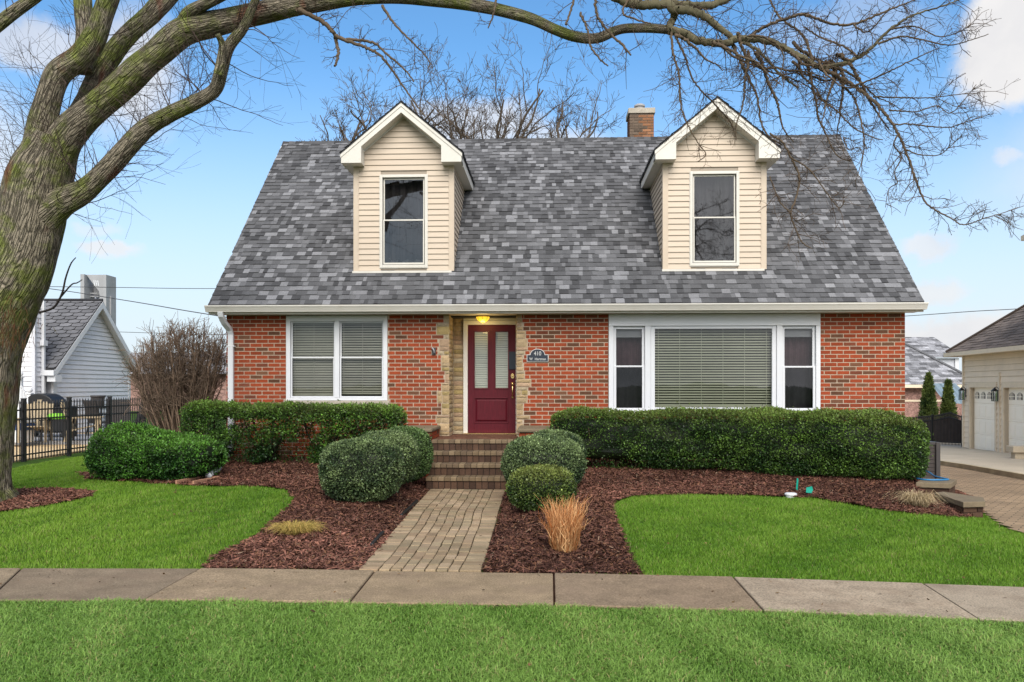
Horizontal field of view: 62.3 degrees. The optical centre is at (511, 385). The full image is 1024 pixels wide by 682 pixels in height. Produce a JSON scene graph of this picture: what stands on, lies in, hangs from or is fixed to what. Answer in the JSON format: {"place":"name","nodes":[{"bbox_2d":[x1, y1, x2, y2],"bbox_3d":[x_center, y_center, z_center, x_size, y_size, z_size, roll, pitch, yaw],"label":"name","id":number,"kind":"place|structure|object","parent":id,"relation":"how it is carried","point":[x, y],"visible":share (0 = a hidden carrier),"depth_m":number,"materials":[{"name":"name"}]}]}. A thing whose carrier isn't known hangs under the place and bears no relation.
{"place":"outdoors","nodes":[
{"label":"outdoors","id":0,"kind":"place"},
{"bbox_2d":[17,371,33,417],"bbox_3d":[-13.326,0.590,22.348,1.907,1.920,0.440,0,0,15],"label":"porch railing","id":1,"kind":"object","parent":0,"point":[23,394],"visible":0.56,"depth_m":22.27,"materials":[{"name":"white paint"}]},
{"bbox_2d":[14,434,89,444],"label":"terrace","id":2,"kind":"structure","parent":0,"point":[61,440],"depth_m":20.60,"materials":[{"name":"concrete"}]},
{"bbox_2d":[17,400,52,442],"bbox_3d":[-11.370,0.850,20.241,0.690,1.000,0.885,0,0,-17],"label":"garden chair","id":3,"kind":"object","parent":2,"relation":"on","point":[37,419],"visible":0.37,"depth_m":20.50,"materials":[{"name":"brown wood"}]},
{"bbox_2d":[28,393,75,437],"bbox_3d":[-12.118,0.780,22.200,1.240,1.140,0.614,0,0,6],"label":"covered grill","id":4,"kind":"object","parent":2,"relation":"on","point":[46,396],"visible":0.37,"depth_m":21.93,"materials":[{"name":"black fabric"}]},
{"bbox_2d":[40,419,75,441],"bbox_3d":[-10.991,1.085,20.500,0.640,0.530,0.480,0,0,0],"label":"side table","id":5,"kind":"object","parent":2,"relation":"on","point":[63,429],"visible":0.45,"depth_m":20.28,"materials":[{"name":"black metal"}]},
{"bbox_2d":[47,413,64,418],"bbox_3d":[-10.992,0.747,20.500,0.470,0.145,0.376,0,0,3],"label":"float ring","id":6,"kind":"object","parent":5,"relation":"on","point":[55,415],"visible":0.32,"depth_m":20.35,"materials":[{"name":"plastic"}]},
{"bbox_2d":[61,400,102,441],"bbox_3d":[-10.440,0.850,20.586,0.885,1.000,0.690,0,0,-19],"label":"garden chair","id":7,"kind":"object","parent":2,"relation":"on","point":[80,417],"visible":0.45,"depth_m":20.41,"materials":[{"name":"brown wood"}]},
{"bbox_2d":[83,399,105,435],"bbox_3d":[-10.300,0.850,21.261,0.566,1.006,0.678,0,0,31],"label":"patio chair","id":8,"kind":"object","parent":2,"relation":"on","point":[92,411],"visible":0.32,"depth_m":21.04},
{"bbox_2d":[105,400,129,427],"bbox_3d":[-9.774,0.850,21.042,0.566,1.006,0.678,0,0,-23],"label":"patio chair","id":9,"kind":"object","parent":2,"relation":"on","point":[120,411],"visible":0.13,"depth_m":21.28,"materials":[{"name":"black metal"}]},
{"bbox_2d":[115,402,140,426],"bbox_3d":[-9.829,0.850,21.825,0.678,1.006,0.566,0,0,-33],"label":"patio chair","id":10,"kind":"object","parent":2,"relation":"on","point":[136,417],"visible":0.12,"depth_m":21.89,"materials":[{"name":"black metal"}]},
{"bbox_2d":[14,432,92,461],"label":"patio","id":11,"kind":"structure","parent":0,"point":[46,450],"depth_m":18.71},
{"bbox_2d":[15,419,34,442],"bbox_3d":[-11.678,1.070,20.000,0.640,0.560,0.440,0,0,0],"label":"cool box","id":12,"kind":"object","parent":11,"relation":"on","point":[28,431],"visible":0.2,"depth_m":20.01,"materials":[{"name":"white paint"}]},
{"bbox_2d":[87,395,105,435],"bbox_3d":[-11.039,0.810,22.600,0.400,1.080,0.400,0,0,0],"label":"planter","id":13,"kind":"object","parent":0,"point":[97,396],"visible":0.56,"depth_m":22.46,"materials":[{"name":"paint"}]},
{"bbox_2d":[50,286,214,288],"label":"overhead cable","id":14,"kind":"object","parent":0,"point":[140,287],"visible":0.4,"depth_m":45.99,"materials":[{"name":"black rubber"}]},
{"bbox_2d":[359,489,504,571],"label":"path","id":15,"kind":"structure","parent":0,"point":[428,536],"depth_m":9.21,"materials":[{"name":"beige brick"}]},
{"bbox_2d":[0,595,1023,681],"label":"parkway grass","id":16,"kind":"structure","parent":0,"point":[81,643],"depth_m":5.37,"materials":[{"name":"green plant"}]},
{"bbox_2d":[0,568,1023,623],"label":"pavement","id":17,"kind":"structure","parent":0,"point":[406,587],"depth_m":6.75,"materials":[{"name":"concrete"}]},
{"bbox_2d":[0,411,1023,681],"bbox_3d":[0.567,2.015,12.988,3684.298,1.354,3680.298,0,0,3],"label":"ground","id":18,"kind":"structure","parent":0,"point":[38,461],"depth_m":8.21,"materials":[{"name":"green plant"}]},
{"bbox_2d":[0,486,96,510],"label":"bark mulch","id":19,"kind":"object","parent":18,"relation":"on","point":[33,494],"visible":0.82,"depth_m":11.28,"materials":[{"name":"brown wood"}]},
{"bbox_2d":[21,299,140,433],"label":"grey house","id":20,"kind":"structure","parent":18,"relation":"on","point":[76,357],"depth_m":25.62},
{"bbox_2d":[80,274,115,324],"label":"chimney","id":21,"kind":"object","parent":20,"relation":"on","point":[92,284],"depth_m":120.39,"materials":[{"name":"concrete"}]},
{"bbox_2d":[13,396,172,461],"bbox_3d":[-9.173,0.900,18.727,0.224,1.300,10.265,0,0,4],"label":"iron fence","id":22,"kind":"object","parent":18,"relation":"on","point":[22,420],"visible":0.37,"depth_m":17.54,"materials":[{"name":"black metal"}]},
{"bbox_2d":[0,456,293,569],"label":"lawn grass","id":23,"kind":"structure","parent":18,"relation":"on","point":[146,490],"depth_m":9.86,"materials":[{"name":"green plant"}]},
{"bbox_2d":[112,310,225,434],"bbox_3d":[-6.778,-0.018,17.144,2.819,2.970,1.939,0,0,3],"label":"bare shrub","id":24,"kind":"object","parent":18,"relation":"on","point":[196,377],"visible":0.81,"depth_m":16.91,"materials":[{"name":"brown plant"}]},
{"bbox_2d":[130,353,225,410],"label":"house","id":25,"kind":"structure","parent":18,"relation":"on","point":[223,395],"depth_m":48.00,"materials":[{"name":"brick"}]},
{"bbox_2d":[74,455,429,569],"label":"bark mulch","id":26,"kind":"object","parent":18,"relation":"on","point":[302,479],"visible":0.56,"depth_m":9.87,"materials":[{"name":"brown wood"}]},
{"bbox_2d":[80,420,228,481],"bbox_3d":[-5.545,1.036,13.290,2.255,0.995,1.460,0,0,3],"label":"spreading yew","id":27,"kind":"object","parent":26,"relation":"on","point":[128,450],"visible":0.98,"depth_m":12.81,"materials":[{"name":"green plant"}]},
{"bbox_2d":[175,476,219,484],"bbox_3d":[-4.739,1.439,12.806,0.320,0.070,0.660,0,0,15],"label":"splash block","id":28,"kind":"object","parent":26,"relation":"on","point":[194,482],"depth_m":12.63,"materials":[{"name":"beige stone"}]},
{"bbox_2d":[206,467,221,477],"bbox_3d":[-4.664,1.353,13.257,0.090,0.168,0.448,0,0,3],"label":"drain pipe","id":29,"kind":"object","parent":28,"relation":"on","point":[209,475],"visible":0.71,"depth_m":13.11,"materials":[{"name":"white paint"}]},
{"bbox_2d":[178,397,408,463],"bbox_3d":[-3.750,0.777,14.571,3.914,1.283,1.131,0,0,3],"label":"clipped hedge","id":30,"kind":"object","parent":26,"relation":"on","point":[203,413],"visible":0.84,"depth_m":14.29,"materials":[{"name":"green plant"}]},
{"bbox_2d":[263,519,328,535],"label":"dry grass clump","id":31,"kind":"object","parent":26,"relation":"on","point":[291,528],"visible":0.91,"depth_m":8.95,"materials":[{"name":"yellow plant"}]},
{"bbox_2d":[317,436,405,502],"bbox_3d":[-1.984,1.135,11.208,1.156,0.973,1.172,0,0,3],"label":"box shrub","id":32,"kind":"object","parent":26,"relation":"on","point":[366,468],"visible":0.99,"depth_m":10.79,"materials":[{"name":"green plant"}]},
{"bbox_2d":[370,531,384,546],"bbox_3d":[-1.420,1.641,8.954,0.036,0.086,0.716,0,0,1],"label":"edging strip","id":33,"kind":"object","parent":26,"relation":"on","point":[378,536],"visible":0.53,"depth_m":8.92,"materials":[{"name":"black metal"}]},
{"bbox_2d":[360,429,420,484],"bbox_3d":[-1.845,1.069,12.342,1.054,0.882,1.025,0,0,3],"label":"box shrub","id":34,"kind":"object","parent":26,"relation":"on","point":[405,442],"visible":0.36,"depth_m":12.13,"materials":[{"name":"green plant"}]},
{"bbox_2d":[400,500,417,515],"bbox_3d":[-1.353,1.643,11.215,0.036,0.085,1.307,0,0,2],"label":"edging strip","id":35,"kind":"object","parent":26,"relation":"on","point":[406,510],"visible":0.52,"depth_m":11.11,"materials":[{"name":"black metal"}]},
{"bbox_2d":[386,425,433,482],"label":"box shrub","id":36,"kind":"object","parent":26,"relation":"on","point":[424,441],"visible":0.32,"depth_m":13.09,"materials":[{"name":"green plant"}]},
{"bbox_2d":[304,133,335,140],"bbox_3d":[-6.835,-3.574,29.753,2.290,10.284,1.723,0,0,31],"label":"bare tree","id":37,"kind":"object","parent":18,"relation":"on","point":[321,138],"visible":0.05,"depth_m":29.02,"materials":[{"name":"brown plant"}]},
{"bbox_2d":[295,62,486,140],"bbox_3d":[-3.804,-4.681,26.944,5.852,12.246,5.110,0,0,-24],"label":"bare tree","id":38,"kind":"object","parent":18,"relation":"on","point":[355,133],"visible":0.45,"depth_m":26.44,"materials":[{"name":"brown plant"}]},
{"bbox_2d":[372,65,527,138],"bbox_3d":[-2.245,-4.492,27.938,5.636,11.914,4.655,0,0,3],"label":"bare tree","id":39,"kind":"object","parent":18,"relation":"on","point":[465,122],"visible":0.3,"depth_m":27.88,"materials":[{"name":"brown plant"}]},
{"bbox_2d":[406,425,549,489],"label":"front steps","id":40,"kind":"structure","parent":18,"relation":"on","point":[467,461],"depth_m":13.91,"materials":[{"name":"brick"}]},
{"bbox_2d":[403,22,593,138],"bbox_3d":[-0.612,-5.187,26.951,6.374,13.299,5.012,0,0,3],"label":"bare tree","id":41,"kind":"object","parent":18,"relation":"on","point":[500,119],"visible":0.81,"depth_m":26.45,"materials":[{"name":"brown plant"}]},
{"bbox_2d":[0,0,1023,501],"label":"street tree","id":42,"kind":"object","parent":18,"relation":"on","point":[44,194],"visible":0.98,"depth_m":10.77,"materials":[{"name":"brown plant"}]},
{"bbox_2d":[483,44,625,138],"bbox_3d":[0.802,-4.599,27.362,4.306,12.136,7.357,0,0,-34],"label":"bare tree","id":43,"kind":"object","parent":18,"relation":"on","point":[559,120],"visible":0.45,"depth_m":26.44,"materials":[{"name":"brown plant"}]},
{"bbox_2d":[204,97,928,459],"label":"brick house","id":44,"kind":"structure","parent":18,"relation":"on","point":[640,267],"depth_m":15.54,"materials":[{"name":"brick"}]},
{"bbox_2d":[49,288,225,317],"bbox_3d":[-12.908,-2.636,25.226,18.425,2.445,1.185,0,0,35],"label":"overhead cable","id":45,"kind":"object","parent":44,"relation":"attached to","point":[138,302],"visible":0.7,"depth_m":24.21,"materials":[{"name":"black rubber"}]},
{"bbox_2d":[283,315,389,404],"bbox_3d":[-3.199,-0.458,15.534,1.946,1.635,0.200,0,0,2],"label":"window","id":46,"kind":"structure","parent":44,"relation":"in","point":[336,321],"depth_m":15.58,"materials":[{"name":"white paint"}]},
{"bbox_2d":[431,347,435,354],"bbox_3d":[-1.424,-0.620,15.355,0.082,0.141,0.080,0,0,3],"label":"doorbell bracket","id":47,"kind":"object","parent":44,"relation":"attached to","point":[433,351],"visible":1,"depth_m":15.38,"materials":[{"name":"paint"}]},
{"bbox_2d":[476,315,489,322],"bbox_3d":[-0.536,-1.212,15.620,0.262,0.140,0.262,0,0,3],"label":"porch light","id":48,"kind":"object","parent":44,"relation":"attached to","point":[482,318],"visible":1,"depth_m":15.54,"materials":[{"name":"yellow glass"}]},
{"bbox_2d":[468,325,515,432],"bbox_3d":[-0.379,-0.119,15.944,0.900,2.027,0.156,0,0,2],"label":"door","id":49,"kind":"structure","parent":44,"relation":"in","point":[491,409],"depth_m":15.95,"materials":[{"name":"red wood"}]},
{"bbox_2d":[527,349,547,361],"bbox_3d":[0.462,-0.542,15.299,0.388,0.227,0.027,0,0,3],"label":"number plaque","id":50,"kind":"object","parent":44,"relation":"attached to","point":[537,355],"visible":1,"depth_m":15.29,"materials":[{"name":"black metal"}]},
{"bbox_2d":[609,313,820,412],"bbox_3d":[3.615,-0.385,15.222,3.747,1.789,0.211,0,0,2],"label":"window","id":51,"kind":"structure","parent":44,"relation":"in","point":[795,350],"depth_m":15.23,"materials":[{"name":"white paint"}]},
{"bbox_2d":[479,459,987,574],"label":"bark mulch","id":52,"kind":"object","parent":18,"relation":"on","point":[826,488],"visible":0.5,"depth_m":11.01,"materials":[{"name":"brown wood"}]},
{"bbox_2d":[504,462,578,511],"bbox_3d":[0.367,1.295,10.647,0.936,0.639,0.969,0,0,3],"label":"box shrub","id":53,"kind":"object","parent":52,"relation":"on","point":[526,485],"visible":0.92,"depth_m":10.33,"materials":[{"name":"green plant"}]},
{"bbox_2d":[500,433,588,484],"bbox_3d":[0.445,1.096,11.902,1.276,0.896,1.226,0,0,3],"label":"box shrub","id":54,"kind":"object","parent":52,"relation":"on","point":[542,448],"visible":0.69,"depth_m":11.49,"materials":[{"name":"green plant"}]},
{"bbox_2d":[533,427,586,457],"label":"box shrub","id":55,"kind":"object","parent":52,"relation":"on","point":[578,439],"visible":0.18,"depth_m":12.95,"materials":[{"name":"green plant"}]},
{"bbox_2d":[536,494,591,552],"bbox_3d":[0.515,1.357,8.401,0.603,0.590,0.575,0,0,3],"label":"dry grass clump","id":56,"kind":"object","parent":52,"relation":"on","point":[565,531],"visible":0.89,"depth_m":8.32,"materials":[{"name":"beige plant"}]},
{"bbox_2d":[547,399,933,480],"bbox_3d":[3.495,0.867,13.535,5.952,1.307,1.808,0,0,8],"label":"clipped hedge","id":57,"kind":"object","parent":52,"relation":"on","point":[874,443],"visible":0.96,"depth_m":13.16,"materials":[{"name":"green plant"}]},
{"bbox_2d":[785,492,796,497],"bbox_3d":[3.728,1.473,11.336,0.160,0.070,0.160,0,0,3],"label":"garden drain","id":58,"kind":"object","parent":52,"relation":"on","point":[790,494],"visible":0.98,"depth_m":11.28,"materials":[{"name":"white paint"}]},
{"bbox_2d":[806,486,812,492],"bbox_3d":[3.993,1.433,11.374,0.110,0.150,0.019,0,0,-12],"label":"marker flag","id":59,"kind":"object","parent":52,"relation":"on","point":[809,489],"visible":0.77,"depth_m":11.37,"materials":[{"name":"teal plastic"}]},
{"bbox_2d":[885,489,953,507],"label":"dry grass clump","id":60,"kind":"object","parent":52,"relation":"on","point":[918,499],"visible":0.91,"depth_m":10.53,"materials":[{"name":"beige plant"}]},
{"bbox_2d":[586,493,1023,586],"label":"lawn grass","id":61,"kind":"structure","parent":18,"relation":"on","point":[1012,541],"depth_m":8.79,"materials":[{"name":"green plant"}]},
{"bbox_2d":[919,441,939,478],"bbox_3d":[6.787,1.385,14.750,1.000,0.850,1.000,0,0,0],"label":"air conditioner","id":62,"kind":"object","parent":18,"relation":"on","point":[934,465],"visible":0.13,"depth_m":14.34,"materials":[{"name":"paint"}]},
{"bbox_2d":[905,337,961,419],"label":"brick neighbour","id":63,"kind":"structure","parent":18,"relation":"on","point":[921,353],"depth_m":44.77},
{"bbox_2d":[916,478,956,492],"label":"retaining wall","id":64,"kind":"structure","parent":18,"relation":"on","point":[943,486],"depth_m":12.32,"materials":[{"name":"stone"}]},
{"bbox_2d":[916,471,948,480],"bbox_3d":[6.359,1.384,13.230,0.454,0.060,1.401,0,0,7],"label":"garden hose","id":65,"kind":"object","parent":64,"relation":"on","point":[943,479],"visible":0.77,"depth_m":12.59,"materials":[{"name":"blue rubber"}]},
{"bbox_2d":[934,492,984,518],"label":"retaining wall","id":66,"kind":"structure","parent":18,"relation":"on","point":[967,504],"depth_m":11.14,"materials":[{"name":"stone"}]},
{"bbox_2d":[940,460,1023,479],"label":"kerb","id":67,"kind":"structure","parent":18,"relation":"on","point":[989,470],"depth_m":18.87,"materials":[{"name":"concrete"}]},
{"bbox_2d":[943,235,1023,452],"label":"garage","id":68,"kind":"structure","parent":18,"relation":"on","point":[992,355],"depth_m":28.32,"materials":[{"name":"beige"}]},
{"bbox_2d":[958,387,965,399],"bbox_3d":[16.211,0.284,30.501,0.239,0.476,0.174,0,0,8],"label":"wall lantern","id":69,"kind":"object","parent":68,"relation":"attached to","point":[962,393],"depth_m":30.47,"materials":[{"name":"black metal"}]},
{"bbox_2d":[974,388,993,450],"bbox_3d":[16.256,1.165,29.029,0.057,2.162,2.096,0,0,8],"label":"garage door","id":70,"kind":"structure","parent":68,"relation":"in","point":[984,411],"depth_m":29.24,"materials":[{"name":"paint"}]},
{"bbox_2d":[991,387,997,400],"bbox_3d":[15.805,0.284,27.700,0.239,0.476,0.174,0,0,8],"label":"wall lantern","id":71,"kind":"object","parent":68,"relation":"attached to","point":[995,396],"depth_m":27.69,"materials":[{"name":"black metal"}]},
{"bbox_2d":[1009,388,1023,452],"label":"garage door","id":72,"kind":"structure","parent":68,"relation":"in","point":[1016,395],"depth_m":26.74,"materials":[{"name":"paint"}]},
{"bbox_2d":[0,0,1023,370],"label":"sky","id":73,"kind":"structure","parent":0,"point":[197,220],"materials":[{"name":"blue"}]},
{"bbox_2d":[934,383,961,403],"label":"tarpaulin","id":74,"kind":"object","parent":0,"point":[939,386],"visible":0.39,"depth_m":42.27,"materials":[{"name":"plastic"}]},
{"bbox_2d":[908,309,1012,315],"bbox_3d":[20.928,-3.347,36.578,14.340,0.638,1.105,0,0,25],"label":"overhead cable","id":75,"kind":"object","parent":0,"point":[960,312],"visible":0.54,"depth_m":37.32,"materials":[{"name":"black rubber"}]},
{"bbox_2d":[940,465,1023,532],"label":"driveway","id":76,"kind":"structure","parent":0,"point":[1003,496],"depth_m":14.50,"materials":[{"name":"beige brick"}]},
{"bbox_2d":[918,371,940,419],"bbox_3d":[18.203,0.933,37.011,1.151,3.134,1.132,0,0,3],"label":"arborvitae","id":77,"kind":"object","parent":76,"relation":"on","point":[928,403],"visible":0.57,"depth_m":36.84,"materials":[{"name":"green plant"}]},
{"bbox_2d":[939,378,957,418],"bbox_3d":[19.058,1.080,37.019,1.051,2.840,1.083,0,0,3],"label":"arborvitae","id":78,"kind":"object","parent":76,"relation":"on","point":[948,403],"visible":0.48,"depth_m":36.87,"materials":[{"name":"green plant"}]},
{"bbox_2d":[940,443,1023,473],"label":"driveway apron","id":79,"kind":"object","parent":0,"point":[957,453],"visible":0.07,"depth_m":24.00,"materials":[{"name":"concrete"}]},
{"bbox_2d":[912,412,961,446],"bbox_3d":[16.130,1.674,32.509,0.126,1.348,2.463,0,0,-32],"label":"arched fence","id":80,"kind":"object","parent":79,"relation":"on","point":[945,429],"visible":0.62,"depth_m":32.07,"materials":[{"name":"black metal"}]},
{"bbox_2d":[1006,445,1023,458],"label":"stone bench","id":81,"kind":"object","parent":79,"relation":"on","point":[1017,452],"visible":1,"depth_m":23.88,"materials":[{"name":"stone"}]}
]}

